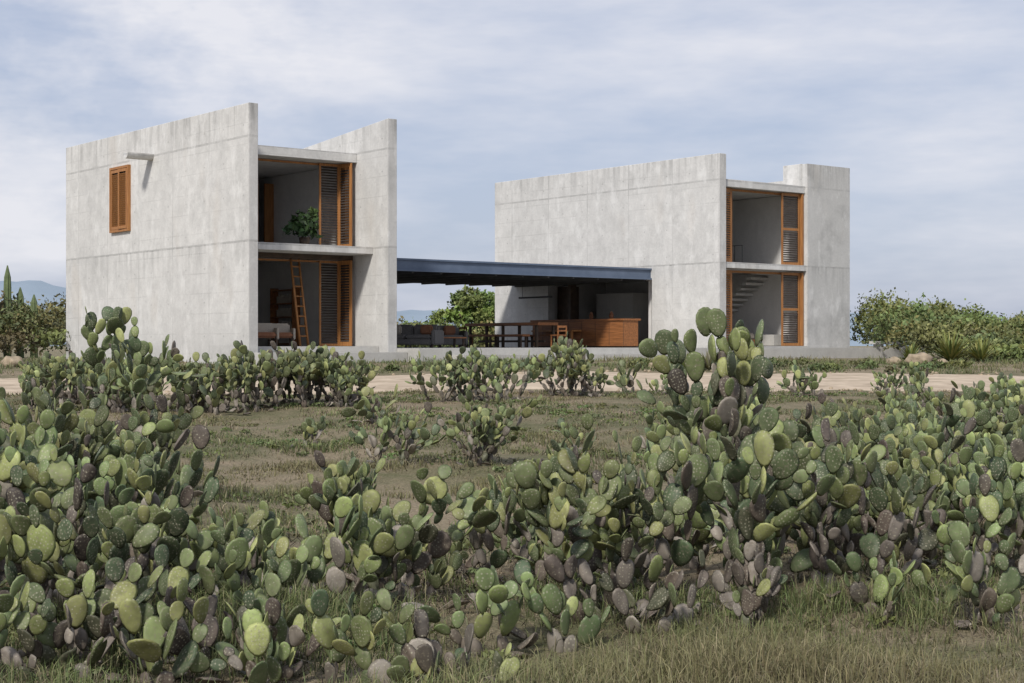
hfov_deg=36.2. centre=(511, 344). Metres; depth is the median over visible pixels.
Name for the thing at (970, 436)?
prickly pear cactus
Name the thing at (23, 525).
prickly pear cactus
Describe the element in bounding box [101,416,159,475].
prickly pear cactus
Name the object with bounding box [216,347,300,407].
prickly pear cactus
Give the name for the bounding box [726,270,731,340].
shutter
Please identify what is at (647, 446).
prickly pear cactus
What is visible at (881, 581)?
prickly pear cactus
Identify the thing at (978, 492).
prickly pear cactus
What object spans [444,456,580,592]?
prickly pear cactus
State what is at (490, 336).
dining bench
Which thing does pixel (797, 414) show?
prickly pear cactus
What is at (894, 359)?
boulder
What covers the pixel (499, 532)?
prickly pear cactus
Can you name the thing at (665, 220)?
wall
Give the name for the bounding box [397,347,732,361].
terrace
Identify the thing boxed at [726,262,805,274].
floor slab
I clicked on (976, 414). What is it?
prickly pear cactus
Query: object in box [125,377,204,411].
prickly pear cactus
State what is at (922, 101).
sky
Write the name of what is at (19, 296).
columnar cactus
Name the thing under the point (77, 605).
prickly pear cactus
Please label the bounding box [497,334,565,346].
dining bench
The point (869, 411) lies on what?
prickly pear cactus
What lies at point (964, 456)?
prickly pear cactus
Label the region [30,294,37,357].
columnar cactus
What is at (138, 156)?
water spout
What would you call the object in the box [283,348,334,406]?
prickly pear cactus
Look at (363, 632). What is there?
prickly pear cactus
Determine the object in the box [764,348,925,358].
terrace side
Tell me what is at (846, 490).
prickly pear cactus
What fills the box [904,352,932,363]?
boulder
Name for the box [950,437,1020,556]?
prickly pear cactus
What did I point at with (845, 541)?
prickly pear cactus
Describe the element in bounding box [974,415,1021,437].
prickly pear cactus
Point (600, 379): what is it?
prickly pear cactus
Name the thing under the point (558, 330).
dining chair
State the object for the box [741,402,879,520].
prickly pear cactus
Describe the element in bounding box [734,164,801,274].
wall
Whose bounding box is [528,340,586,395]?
prickly pear cactus
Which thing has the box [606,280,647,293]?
kitchen wall
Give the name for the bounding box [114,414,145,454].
prickly pear cactus
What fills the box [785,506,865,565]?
prickly pear cactus
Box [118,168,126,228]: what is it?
shutter
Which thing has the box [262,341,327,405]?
prickly pear cactus
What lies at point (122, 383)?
prickly pear cactus
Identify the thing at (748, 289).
staircase
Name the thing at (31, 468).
prickly pear cactus
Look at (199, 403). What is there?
prickly pear cactus
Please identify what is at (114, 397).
prickly pear cactus
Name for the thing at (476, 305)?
broadleaf tree
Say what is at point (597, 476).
prickly pear cactus
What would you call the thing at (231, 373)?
prickly pear cactus
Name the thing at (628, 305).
kitchen block
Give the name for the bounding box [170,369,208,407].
prickly pear cactus
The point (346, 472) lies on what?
prickly pear cactus
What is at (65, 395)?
prickly pear cactus
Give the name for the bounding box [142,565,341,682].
prickly pear cactus
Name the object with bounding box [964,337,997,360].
agave plant
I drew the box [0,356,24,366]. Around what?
boulder
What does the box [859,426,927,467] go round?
prickly pear cactus
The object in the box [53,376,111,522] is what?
prickly pear cactus
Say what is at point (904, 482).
prickly pear cactus
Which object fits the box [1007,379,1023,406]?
prickly pear cactus
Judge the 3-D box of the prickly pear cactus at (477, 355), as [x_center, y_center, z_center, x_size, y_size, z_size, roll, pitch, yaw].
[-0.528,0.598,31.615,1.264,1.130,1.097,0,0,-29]
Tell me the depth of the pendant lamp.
60.96 m
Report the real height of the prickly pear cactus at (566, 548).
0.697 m
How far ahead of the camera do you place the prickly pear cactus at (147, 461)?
13.25 m
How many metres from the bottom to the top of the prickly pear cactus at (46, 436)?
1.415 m
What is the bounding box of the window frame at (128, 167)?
[109,164,130,232]
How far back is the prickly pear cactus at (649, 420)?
23.09 m
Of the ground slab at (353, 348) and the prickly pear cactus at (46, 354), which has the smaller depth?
the prickly pear cactus at (46, 354)
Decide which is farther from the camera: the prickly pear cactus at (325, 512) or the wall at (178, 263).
the wall at (178, 263)
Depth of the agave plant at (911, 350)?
47.90 m
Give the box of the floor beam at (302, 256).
[258,252,352,260]
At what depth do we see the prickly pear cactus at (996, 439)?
13.08 m
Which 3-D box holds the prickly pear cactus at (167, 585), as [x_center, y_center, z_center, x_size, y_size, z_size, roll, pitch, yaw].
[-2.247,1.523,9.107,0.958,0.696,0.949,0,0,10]
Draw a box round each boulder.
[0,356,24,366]
[886,356,901,364]
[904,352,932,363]
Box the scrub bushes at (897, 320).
[850,287,1023,360]
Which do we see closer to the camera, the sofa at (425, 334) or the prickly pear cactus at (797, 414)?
the prickly pear cactus at (797, 414)
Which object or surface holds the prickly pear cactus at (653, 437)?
on the ground at (398, 478)
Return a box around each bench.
[460,334,529,347]
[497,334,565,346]
[753,335,787,345]
[869,341,909,347]
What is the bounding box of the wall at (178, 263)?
[66,102,257,363]
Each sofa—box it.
[397,324,443,347]
[405,325,467,347]
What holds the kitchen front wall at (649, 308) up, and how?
on the ground slab at (774, 346)
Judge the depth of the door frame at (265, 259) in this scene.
49.73 m
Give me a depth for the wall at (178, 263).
48.90 m
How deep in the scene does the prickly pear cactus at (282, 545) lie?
10.59 m
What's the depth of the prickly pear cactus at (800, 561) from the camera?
11.37 m
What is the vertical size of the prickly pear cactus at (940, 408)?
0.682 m
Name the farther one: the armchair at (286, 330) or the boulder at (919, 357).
the armchair at (286, 330)
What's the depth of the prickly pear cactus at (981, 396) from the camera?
26.41 m
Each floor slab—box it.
[258,242,372,263]
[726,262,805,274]
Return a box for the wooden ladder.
[290,259,308,345]
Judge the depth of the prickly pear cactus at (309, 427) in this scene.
23.06 m
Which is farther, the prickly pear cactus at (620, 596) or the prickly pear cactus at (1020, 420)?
the prickly pear cactus at (1020, 420)
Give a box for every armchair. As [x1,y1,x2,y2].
[258,323,278,345]
[266,323,294,345]
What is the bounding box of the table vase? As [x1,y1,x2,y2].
[609,311,613,318]
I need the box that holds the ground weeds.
[8,386,1023,682]
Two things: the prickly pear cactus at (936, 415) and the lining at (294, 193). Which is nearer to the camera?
the prickly pear cactus at (936, 415)
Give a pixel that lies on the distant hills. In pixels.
(39, 289)
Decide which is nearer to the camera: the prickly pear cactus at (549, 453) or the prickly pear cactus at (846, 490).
the prickly pear cactus at (846, 490)
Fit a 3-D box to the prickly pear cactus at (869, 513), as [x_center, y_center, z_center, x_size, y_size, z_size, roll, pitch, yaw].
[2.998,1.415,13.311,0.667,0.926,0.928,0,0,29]
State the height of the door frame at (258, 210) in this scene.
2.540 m
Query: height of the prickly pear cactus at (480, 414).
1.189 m
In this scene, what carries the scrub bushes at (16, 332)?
on the ground at (398, 478)
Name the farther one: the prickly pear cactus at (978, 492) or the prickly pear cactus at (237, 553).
the prickly pear cactus at (978, 492)
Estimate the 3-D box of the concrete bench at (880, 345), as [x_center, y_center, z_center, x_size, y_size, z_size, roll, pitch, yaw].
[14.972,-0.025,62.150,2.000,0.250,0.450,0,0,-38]
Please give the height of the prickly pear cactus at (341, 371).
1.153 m
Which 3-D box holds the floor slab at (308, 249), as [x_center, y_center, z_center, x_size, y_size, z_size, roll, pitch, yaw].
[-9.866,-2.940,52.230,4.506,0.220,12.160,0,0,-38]
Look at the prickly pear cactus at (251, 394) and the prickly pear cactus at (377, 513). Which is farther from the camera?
the prickly pear cactus at (251, 394)
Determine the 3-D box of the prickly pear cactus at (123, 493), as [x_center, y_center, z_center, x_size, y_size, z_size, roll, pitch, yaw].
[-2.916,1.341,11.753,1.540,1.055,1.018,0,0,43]
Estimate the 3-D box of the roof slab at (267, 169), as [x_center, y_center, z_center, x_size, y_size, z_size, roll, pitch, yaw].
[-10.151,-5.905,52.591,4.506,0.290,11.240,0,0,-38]
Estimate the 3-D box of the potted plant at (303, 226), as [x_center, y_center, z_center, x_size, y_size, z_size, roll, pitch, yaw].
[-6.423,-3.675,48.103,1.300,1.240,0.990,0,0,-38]
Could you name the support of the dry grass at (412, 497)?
on the ground at (398, 478)
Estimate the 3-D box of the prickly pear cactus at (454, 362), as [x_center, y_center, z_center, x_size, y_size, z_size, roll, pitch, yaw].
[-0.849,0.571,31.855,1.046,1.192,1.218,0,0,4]
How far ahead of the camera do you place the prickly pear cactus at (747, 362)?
13.95 m
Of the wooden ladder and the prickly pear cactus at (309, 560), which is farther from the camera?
the wooden ladder
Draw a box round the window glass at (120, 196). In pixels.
[113,170,125,228]
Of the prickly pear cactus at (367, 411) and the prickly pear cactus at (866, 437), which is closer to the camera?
the prickly pear cactus at (866, 437)
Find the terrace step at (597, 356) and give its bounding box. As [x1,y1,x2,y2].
[452,354,686,360]
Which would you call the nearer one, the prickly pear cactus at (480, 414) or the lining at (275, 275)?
the prickly pear cactus at (480, 414)
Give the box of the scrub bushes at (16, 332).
[0,290,69,354]
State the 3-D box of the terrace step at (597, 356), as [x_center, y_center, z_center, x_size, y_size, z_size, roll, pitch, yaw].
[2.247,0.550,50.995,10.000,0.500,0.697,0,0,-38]
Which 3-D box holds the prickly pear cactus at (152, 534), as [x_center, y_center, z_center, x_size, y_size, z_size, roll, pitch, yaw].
[-2.412,1.321,9.801,0.781,1.008,1.447,0,0,41]
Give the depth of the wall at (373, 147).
48.79 m
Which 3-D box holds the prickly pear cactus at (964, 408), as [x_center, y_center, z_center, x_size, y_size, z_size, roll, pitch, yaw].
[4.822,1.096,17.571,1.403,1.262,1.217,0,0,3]
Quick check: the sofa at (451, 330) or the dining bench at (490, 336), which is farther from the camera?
the dining bench at (490, 336)
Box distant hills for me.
[0,280,1007,345]
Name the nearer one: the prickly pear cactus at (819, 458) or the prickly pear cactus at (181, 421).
the prickly pear cactus at (819, 458)
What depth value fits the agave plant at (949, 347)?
48.77 m
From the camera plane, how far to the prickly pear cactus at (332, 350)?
31.24 m
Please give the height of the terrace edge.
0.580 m
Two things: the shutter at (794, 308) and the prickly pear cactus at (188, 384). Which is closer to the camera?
the prickly pear cactus at (188, 384)
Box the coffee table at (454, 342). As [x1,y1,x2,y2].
[430,337,466,347]
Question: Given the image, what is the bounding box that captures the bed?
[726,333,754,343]
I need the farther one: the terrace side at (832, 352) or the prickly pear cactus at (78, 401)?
the terrace side at (832, 352)
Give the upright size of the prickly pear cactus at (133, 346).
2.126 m
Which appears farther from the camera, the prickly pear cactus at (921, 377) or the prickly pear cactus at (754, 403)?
the prickly pear cactus at (921, 377)
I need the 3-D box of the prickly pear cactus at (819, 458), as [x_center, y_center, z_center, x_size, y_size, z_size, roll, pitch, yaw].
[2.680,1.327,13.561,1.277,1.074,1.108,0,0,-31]
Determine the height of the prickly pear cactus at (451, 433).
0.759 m
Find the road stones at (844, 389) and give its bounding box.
[12,368,998,395]
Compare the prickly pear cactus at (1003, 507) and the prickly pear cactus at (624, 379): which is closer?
the prickly pear cactus at (1003, 507)
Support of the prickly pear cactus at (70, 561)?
on the ground at (398, 478)
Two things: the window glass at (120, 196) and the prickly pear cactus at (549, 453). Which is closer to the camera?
the prickly pear cactus at (549, 453)
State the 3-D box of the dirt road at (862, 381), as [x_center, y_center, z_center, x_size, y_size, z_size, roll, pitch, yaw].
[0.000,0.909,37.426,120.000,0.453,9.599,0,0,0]
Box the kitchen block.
[596,293,647,345]
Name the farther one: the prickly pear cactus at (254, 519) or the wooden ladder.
the wooden ladder
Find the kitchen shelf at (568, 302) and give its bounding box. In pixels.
[557,285,578,319]
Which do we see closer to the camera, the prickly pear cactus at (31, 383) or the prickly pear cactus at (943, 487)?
the prickly pear cactus at (943, 487)
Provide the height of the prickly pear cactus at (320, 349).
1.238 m
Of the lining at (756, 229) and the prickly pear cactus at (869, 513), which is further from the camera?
the lining at (756, 229)
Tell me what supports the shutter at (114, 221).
attached to the window frame at (128, 167)
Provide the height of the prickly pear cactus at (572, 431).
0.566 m
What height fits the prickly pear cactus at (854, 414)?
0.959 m
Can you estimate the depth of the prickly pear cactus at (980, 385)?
27.25 m
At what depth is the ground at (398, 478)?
19.30 m
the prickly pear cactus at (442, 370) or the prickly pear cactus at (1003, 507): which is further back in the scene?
the prickly pear cactus at (442, 370)
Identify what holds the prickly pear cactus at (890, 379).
on the ground at (398, 478)
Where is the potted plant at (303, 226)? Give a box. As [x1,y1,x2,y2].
[282,206,322,243]
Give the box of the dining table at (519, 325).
[465,322,557,347]
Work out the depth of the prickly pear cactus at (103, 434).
13.81 m
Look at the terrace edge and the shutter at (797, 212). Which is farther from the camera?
the shutter at (797, 212)
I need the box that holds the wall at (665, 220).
[495,153,725,347]
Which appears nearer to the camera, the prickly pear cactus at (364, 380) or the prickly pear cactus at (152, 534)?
the prickly pear cactus at (152, 534)
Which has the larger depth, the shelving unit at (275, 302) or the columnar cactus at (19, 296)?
the columnar cactus at (19, 296)
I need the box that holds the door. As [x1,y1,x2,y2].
[264,183,273,242]
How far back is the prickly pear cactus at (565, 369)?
32.30 m
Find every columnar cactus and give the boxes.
[3,265,10,356]
[16,287,23,357]
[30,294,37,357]
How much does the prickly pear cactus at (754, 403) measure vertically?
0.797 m
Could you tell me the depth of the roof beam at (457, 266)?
56.05 m
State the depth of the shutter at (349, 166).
49.64 m
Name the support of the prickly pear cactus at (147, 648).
on the ground at (398, 478)
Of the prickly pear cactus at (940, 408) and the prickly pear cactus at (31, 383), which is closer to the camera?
the prickly pear cactus at (940, 408)
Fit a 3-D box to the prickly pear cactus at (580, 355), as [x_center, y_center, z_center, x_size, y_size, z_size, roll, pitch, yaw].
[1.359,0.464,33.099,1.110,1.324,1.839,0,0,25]
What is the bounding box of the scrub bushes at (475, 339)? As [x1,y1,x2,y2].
[397,316,494,346]
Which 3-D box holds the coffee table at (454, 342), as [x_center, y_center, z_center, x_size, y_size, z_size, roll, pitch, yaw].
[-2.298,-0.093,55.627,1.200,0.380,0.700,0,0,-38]
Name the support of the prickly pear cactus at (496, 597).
on the ground at (398, 478)
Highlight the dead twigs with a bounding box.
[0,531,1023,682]
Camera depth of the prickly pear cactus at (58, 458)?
12.76 m
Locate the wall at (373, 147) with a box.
[260,118,396,351]
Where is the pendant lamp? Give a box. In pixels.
[519,281,552,298]
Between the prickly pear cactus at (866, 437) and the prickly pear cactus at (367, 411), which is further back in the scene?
the prickly pear cactus at (367, 411)
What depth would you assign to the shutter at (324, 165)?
49.65 m
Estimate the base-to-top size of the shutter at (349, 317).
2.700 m
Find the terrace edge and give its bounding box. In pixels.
[242,352,407,364]
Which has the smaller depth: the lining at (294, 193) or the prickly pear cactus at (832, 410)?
the prickly pear cactus at (832, 410)
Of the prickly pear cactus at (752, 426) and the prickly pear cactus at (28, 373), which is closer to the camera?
the prickly pear cactus at (752, 426)
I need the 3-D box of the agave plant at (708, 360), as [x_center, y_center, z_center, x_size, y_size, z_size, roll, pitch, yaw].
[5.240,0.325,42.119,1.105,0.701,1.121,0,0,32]
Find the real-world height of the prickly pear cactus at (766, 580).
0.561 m
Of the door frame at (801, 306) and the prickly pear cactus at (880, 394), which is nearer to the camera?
the prickly pear cactus at (880, 394)
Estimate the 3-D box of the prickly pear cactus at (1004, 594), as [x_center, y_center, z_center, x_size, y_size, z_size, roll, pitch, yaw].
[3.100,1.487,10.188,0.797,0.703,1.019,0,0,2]
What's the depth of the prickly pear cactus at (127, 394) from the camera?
29.51 m
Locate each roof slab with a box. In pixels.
[258,145,356,178]
[726,179,804,200]
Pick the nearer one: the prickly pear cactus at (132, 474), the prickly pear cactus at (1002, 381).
the prickly pear cactus at (132, 474)
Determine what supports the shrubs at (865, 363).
on the ground at (398, 478)
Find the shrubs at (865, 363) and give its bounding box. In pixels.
[19,356,974,371]
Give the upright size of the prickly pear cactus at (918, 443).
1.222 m
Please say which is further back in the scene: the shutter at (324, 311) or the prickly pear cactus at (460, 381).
the shutter at (324, 311)
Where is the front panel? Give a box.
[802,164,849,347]
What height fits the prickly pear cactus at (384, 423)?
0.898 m
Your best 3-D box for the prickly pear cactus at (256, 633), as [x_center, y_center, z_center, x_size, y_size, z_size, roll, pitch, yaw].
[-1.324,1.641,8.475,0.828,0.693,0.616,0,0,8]
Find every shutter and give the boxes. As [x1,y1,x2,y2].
[111,170,117,229]
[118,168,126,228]
[319,163,337,244]
[319,260,337,345]
[338,163,351,245]
[338,260,351,345]
[726,188,731,261]
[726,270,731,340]
[781,193,799,264]
[781,272,799,345]
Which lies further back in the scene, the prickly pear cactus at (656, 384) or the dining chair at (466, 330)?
the dining chair at (466, 330)
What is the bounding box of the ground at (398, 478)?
[0,346,1023,682]
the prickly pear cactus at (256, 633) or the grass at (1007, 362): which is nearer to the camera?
the prickly pear cactus at (256, 633)
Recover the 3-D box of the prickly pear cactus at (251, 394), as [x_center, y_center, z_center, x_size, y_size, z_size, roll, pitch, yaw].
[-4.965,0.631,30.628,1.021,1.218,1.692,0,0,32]
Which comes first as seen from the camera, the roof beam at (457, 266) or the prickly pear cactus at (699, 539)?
the prickly pear cactus at (699, 539)
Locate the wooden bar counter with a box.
[530,318,640,347]
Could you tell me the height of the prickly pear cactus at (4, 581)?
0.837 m
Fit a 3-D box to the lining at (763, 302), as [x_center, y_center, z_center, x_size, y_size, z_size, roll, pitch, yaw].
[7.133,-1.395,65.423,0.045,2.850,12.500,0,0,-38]
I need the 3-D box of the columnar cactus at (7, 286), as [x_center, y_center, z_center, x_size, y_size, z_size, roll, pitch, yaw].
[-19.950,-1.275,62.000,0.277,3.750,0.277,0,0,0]
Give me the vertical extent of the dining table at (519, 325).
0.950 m
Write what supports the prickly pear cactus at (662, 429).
on the ground at (398, 478)
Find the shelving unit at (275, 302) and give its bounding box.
[270,287,299,345]
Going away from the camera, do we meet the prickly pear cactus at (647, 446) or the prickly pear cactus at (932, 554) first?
the prickly pear cactus at (932, 554)
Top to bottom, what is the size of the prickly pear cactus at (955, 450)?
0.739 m
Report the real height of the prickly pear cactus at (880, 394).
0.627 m
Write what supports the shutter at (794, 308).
attached to the door frame at (801, 306)
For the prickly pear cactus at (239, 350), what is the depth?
29.27 m
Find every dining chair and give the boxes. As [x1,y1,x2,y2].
[458,327,472,346]
[550,325,566,345]
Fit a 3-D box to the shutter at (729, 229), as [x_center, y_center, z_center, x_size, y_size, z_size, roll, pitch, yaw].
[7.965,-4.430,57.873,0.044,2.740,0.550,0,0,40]
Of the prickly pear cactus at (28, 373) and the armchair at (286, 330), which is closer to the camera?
the prickly pear cactus at (28, 373)
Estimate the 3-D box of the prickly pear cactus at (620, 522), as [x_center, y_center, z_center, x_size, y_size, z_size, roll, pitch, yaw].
[0.657,1.145,10.639,1.379,1.364,0.734,0,0,-40]
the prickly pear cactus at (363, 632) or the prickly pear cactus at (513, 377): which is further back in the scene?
the prickly pear cactus at (513, 377)
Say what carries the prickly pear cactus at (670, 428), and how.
on the ground at (398, 478)
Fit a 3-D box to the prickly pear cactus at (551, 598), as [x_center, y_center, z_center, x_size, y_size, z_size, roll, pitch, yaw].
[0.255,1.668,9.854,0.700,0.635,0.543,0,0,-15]
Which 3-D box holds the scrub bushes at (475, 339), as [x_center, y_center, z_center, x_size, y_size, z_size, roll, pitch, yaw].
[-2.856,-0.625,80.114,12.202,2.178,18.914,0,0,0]
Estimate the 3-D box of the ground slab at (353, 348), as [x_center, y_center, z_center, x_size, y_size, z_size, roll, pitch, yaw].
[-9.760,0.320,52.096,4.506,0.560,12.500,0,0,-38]
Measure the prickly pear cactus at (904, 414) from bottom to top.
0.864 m
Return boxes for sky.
[0,0,1023,318]
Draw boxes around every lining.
[258,168,336,244]
[258,259,338,345]
[726,196,796,263]
[732,272,797,341]
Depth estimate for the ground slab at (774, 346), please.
59.45 m
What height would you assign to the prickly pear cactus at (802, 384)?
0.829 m
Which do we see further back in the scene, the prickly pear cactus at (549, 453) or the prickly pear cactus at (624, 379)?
the prickly pear cactus at (624, 379)
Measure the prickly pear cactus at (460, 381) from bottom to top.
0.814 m
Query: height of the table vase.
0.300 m
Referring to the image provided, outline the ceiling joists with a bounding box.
[397,271,645,286]
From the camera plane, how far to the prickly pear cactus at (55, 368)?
28.76 m
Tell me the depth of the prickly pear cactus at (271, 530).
11.28 m
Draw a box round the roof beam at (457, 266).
[397,258,651,284]
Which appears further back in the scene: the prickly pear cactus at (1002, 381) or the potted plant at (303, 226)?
the potted plant at (303, 226)
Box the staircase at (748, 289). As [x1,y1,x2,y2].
[726,273,773,315]
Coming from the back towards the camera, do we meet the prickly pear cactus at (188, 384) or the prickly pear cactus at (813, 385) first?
the prickly pear cactus at (813, 385)
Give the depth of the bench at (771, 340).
60.47 m
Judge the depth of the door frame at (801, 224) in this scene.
60.20 m
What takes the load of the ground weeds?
on the ground at (398, 478)
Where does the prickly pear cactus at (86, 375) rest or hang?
on the ground at (398, 478)
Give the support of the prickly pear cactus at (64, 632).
on the ground at (398, 478)
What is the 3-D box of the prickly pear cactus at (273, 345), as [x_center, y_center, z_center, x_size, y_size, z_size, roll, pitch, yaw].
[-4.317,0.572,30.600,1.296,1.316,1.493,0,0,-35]
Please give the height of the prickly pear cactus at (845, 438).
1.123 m
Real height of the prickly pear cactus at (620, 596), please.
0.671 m
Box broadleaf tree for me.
[428,285,494,346]
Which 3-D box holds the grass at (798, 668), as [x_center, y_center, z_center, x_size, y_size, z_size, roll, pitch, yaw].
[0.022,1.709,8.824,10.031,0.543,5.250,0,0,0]
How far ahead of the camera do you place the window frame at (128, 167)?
51.45 m
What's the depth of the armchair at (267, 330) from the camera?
47.40 m
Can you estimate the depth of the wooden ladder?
48.87 m
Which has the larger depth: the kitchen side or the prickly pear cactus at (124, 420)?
the kitchen side
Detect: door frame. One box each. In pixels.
[258,158,348,242]
[258,180,258,241]
[258,258,348,339]
[732,189,803,264]
[732,270,803,345]
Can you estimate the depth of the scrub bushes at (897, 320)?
59.37 m
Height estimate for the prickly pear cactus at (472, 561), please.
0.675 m
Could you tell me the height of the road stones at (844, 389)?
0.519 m
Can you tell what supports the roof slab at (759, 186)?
attached to the wall at (665, 220)
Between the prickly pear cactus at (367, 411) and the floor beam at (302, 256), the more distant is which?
the floor beam at (302, 256)
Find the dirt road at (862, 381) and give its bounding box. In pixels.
[0,371,1023,394]
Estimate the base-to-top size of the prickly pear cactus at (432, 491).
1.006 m
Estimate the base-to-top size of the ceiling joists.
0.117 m
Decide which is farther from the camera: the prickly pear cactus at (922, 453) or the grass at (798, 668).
the prickly pear cactus at (922, 453)
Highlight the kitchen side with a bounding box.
[555,283,605,319]
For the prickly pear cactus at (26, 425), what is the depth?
14.25 m
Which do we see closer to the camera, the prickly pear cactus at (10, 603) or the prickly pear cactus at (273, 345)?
the prickly pear cactus at (10, 603)
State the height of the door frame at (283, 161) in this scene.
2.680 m
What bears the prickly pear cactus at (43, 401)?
on the ground at (398, 478)
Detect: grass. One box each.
[0,353,1023,373]
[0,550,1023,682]
[0,566,1023,682]
[2,388,1001,446]
[2,388,1001,585]
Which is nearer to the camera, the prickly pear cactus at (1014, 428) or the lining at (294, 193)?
the prickly pear cactus at (1014, 428)
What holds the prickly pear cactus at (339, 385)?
on the ground at (398, 478)
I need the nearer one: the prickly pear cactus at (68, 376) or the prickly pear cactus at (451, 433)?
the prickly pear cactus at (451, 433)
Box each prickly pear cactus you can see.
[0,378,76,432]
[0,398,72,574]
[0,423,83,520]
[0,445,103,614]
[0,448,97,586]
[0,556,134,667]
[0,557,20,590]
[0,557,175,682]
[0,574,25,676]
[9,481,195,614]
[12,369,75,411]
[15,544,211,656]
[16,417,33,447]
[18,351,67,400]
[18,358,67,404]
[22,452,179,585]
[26,412,115,464]
[39,352,93,412]
[43,356,75,399]
[48,501,140,608]
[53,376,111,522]
[56,359,105,401]
[60,359,126,410]
[64,350,92,403]
[73,306,206,444]
[76,359,117,404]
[79,347,124,395]
[82,373,169,412]
[83,425,219,555]
[99,596,208,682]
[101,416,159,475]
[110,374,167,408]
[111,353,212,412]
[112,389,203,459]
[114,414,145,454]
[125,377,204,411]
[139,451,212,502]
[142,509,264,599]
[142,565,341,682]
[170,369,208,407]
[171,352,235,414]
[185,379,212,409]
[185,514,291,619]
[188,589,354,682]
[197,367,233,412]
[201,365,230,408]
[202,340,307,410]
[208,500,289,589]
[209,513,326,590]
[213,355,265,414]
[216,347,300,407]
[223,346,280,405]
[230,494,422,609]
[248,341,310,405]
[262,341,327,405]
[278,500,410,593]
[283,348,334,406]
[290,413,325,447]
[293,344,340,404]
[294,457,377,587]
[307,450,385,567]
[308,347,357,401]
[315,349,375,404]
[317,351,379,403]
[318,357,357,406]
[331,588,440,682]
[341,384,409,423]
[343,497,428,584]
[348,464,497,609]
[349,402,445,465]
[367,609,520,682]
[397,530,462,599]
[405,351,466,402]
[418,565,529,656]
[424,500,502,582]
[436,366,479,401]
[438,405,519,461]
[443,344,485,395]
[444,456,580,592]
[448,347,524,398]
[448,375,541,466]
[459,351,503,402]
[474,349,542,400]
[486,474,579,583]
[506,447,670,621]
[509,559,609,657]
[519,438,722,572]
[524,413,692,598]
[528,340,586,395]
[546,439,579,459]
[549,537,720,635]
[550,331,588,396]
[550,336,602,395]
[552,418,595,452]
[560,502,663,586]
[571,362,608,396]
[606,360,640,392]
[619,407,842,616]
[631,406,671,447]
[636,307,772,459]
[640,427,699,484]
[642,490,792,575]
[645,374,667,394]
[646,395,759,501]
[646,413,756,548]
[666,424,701,441]
[673,416,816,498]
[684,421,886,572]
[693,541,787,629]
[715,492,812,588]
[737,418,929,596]
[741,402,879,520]
[750,397,780,414]
[776,360,812,396]
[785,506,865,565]
[793,409,800,421]
[796,447,863,555]
[797,418,865,455]
[799,367,827,396]
[813,393,885,433]
[815,485,952,580]
[822,550,914,624]
[849,468,903,558]
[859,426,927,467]
[860,418,1002,509]
[860,439,957,570]
[865,385,1015,441]
[865,458,950,561]
[866,396,902,419]
[867,451,925,532]
[870,364,912,395]
[871,486,947,569]
[874,387,1017,453]
[875,389,930,422]
[877,412,978,452]
[885,407,920,429]
[886,376,932,409]
[886,416,994,549]
[900,403,961,423]
[907,361,937,397]
[911,521,1023,626]
[918,437,1023,580]
[921,437,1014,554]
[923,391,996,418]
[940,438,975,494]
[947,432,981,442]
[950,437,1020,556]
[951,380,997,411]
[955,381,1015,421]
[966,432,990,459]
[968,437,1023,545]
[974,411,979,435]
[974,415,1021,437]
[980,389,1023,423]
[986,372,1023,400]
[990,425,1023,558]
[995,430,1020,450]
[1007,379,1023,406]
[1010,395,1023,428]
[1011,422,1018,436]
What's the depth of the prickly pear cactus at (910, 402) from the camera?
19.02 m
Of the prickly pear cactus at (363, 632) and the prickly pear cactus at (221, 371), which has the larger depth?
the prickly pear cactus at (221, 371)
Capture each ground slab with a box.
[258,346,378,352]
[636,346,806,347]
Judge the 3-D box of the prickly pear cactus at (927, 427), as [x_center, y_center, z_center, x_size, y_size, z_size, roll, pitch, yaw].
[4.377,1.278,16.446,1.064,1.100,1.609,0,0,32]
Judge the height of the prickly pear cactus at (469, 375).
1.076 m
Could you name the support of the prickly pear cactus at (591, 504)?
on the ground at (398, 478)
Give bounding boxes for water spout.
[123,152,153,160]
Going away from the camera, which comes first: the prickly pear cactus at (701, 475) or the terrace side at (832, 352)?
the prickly pear cactus at (701, 475)
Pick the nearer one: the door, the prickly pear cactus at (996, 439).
the prickly pear cactus at (996, 439)
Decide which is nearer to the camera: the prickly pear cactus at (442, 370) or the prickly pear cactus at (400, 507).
the prickly pear cactus at (400, 507)
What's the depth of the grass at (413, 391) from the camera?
28.39 m
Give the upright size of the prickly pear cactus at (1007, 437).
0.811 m
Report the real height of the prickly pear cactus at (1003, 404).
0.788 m
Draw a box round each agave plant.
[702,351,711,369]
[898,342,920,359]
[924,327,971,360]
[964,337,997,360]
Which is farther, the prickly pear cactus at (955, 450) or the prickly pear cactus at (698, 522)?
the prickly pear cactus at (955, 450)
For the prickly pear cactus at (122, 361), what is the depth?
32.24 m
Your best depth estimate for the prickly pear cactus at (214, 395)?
28.85 m
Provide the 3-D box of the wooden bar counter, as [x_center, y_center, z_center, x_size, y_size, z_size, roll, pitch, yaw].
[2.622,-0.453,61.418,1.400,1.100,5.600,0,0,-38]
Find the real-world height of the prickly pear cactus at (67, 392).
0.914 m
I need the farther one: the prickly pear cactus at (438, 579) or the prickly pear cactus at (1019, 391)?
the prickly pear cactus at (1019, 391)
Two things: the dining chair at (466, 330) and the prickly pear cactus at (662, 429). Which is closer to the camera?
the prickly pear cactus at (662, 429)
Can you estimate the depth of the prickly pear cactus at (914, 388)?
27.87 m

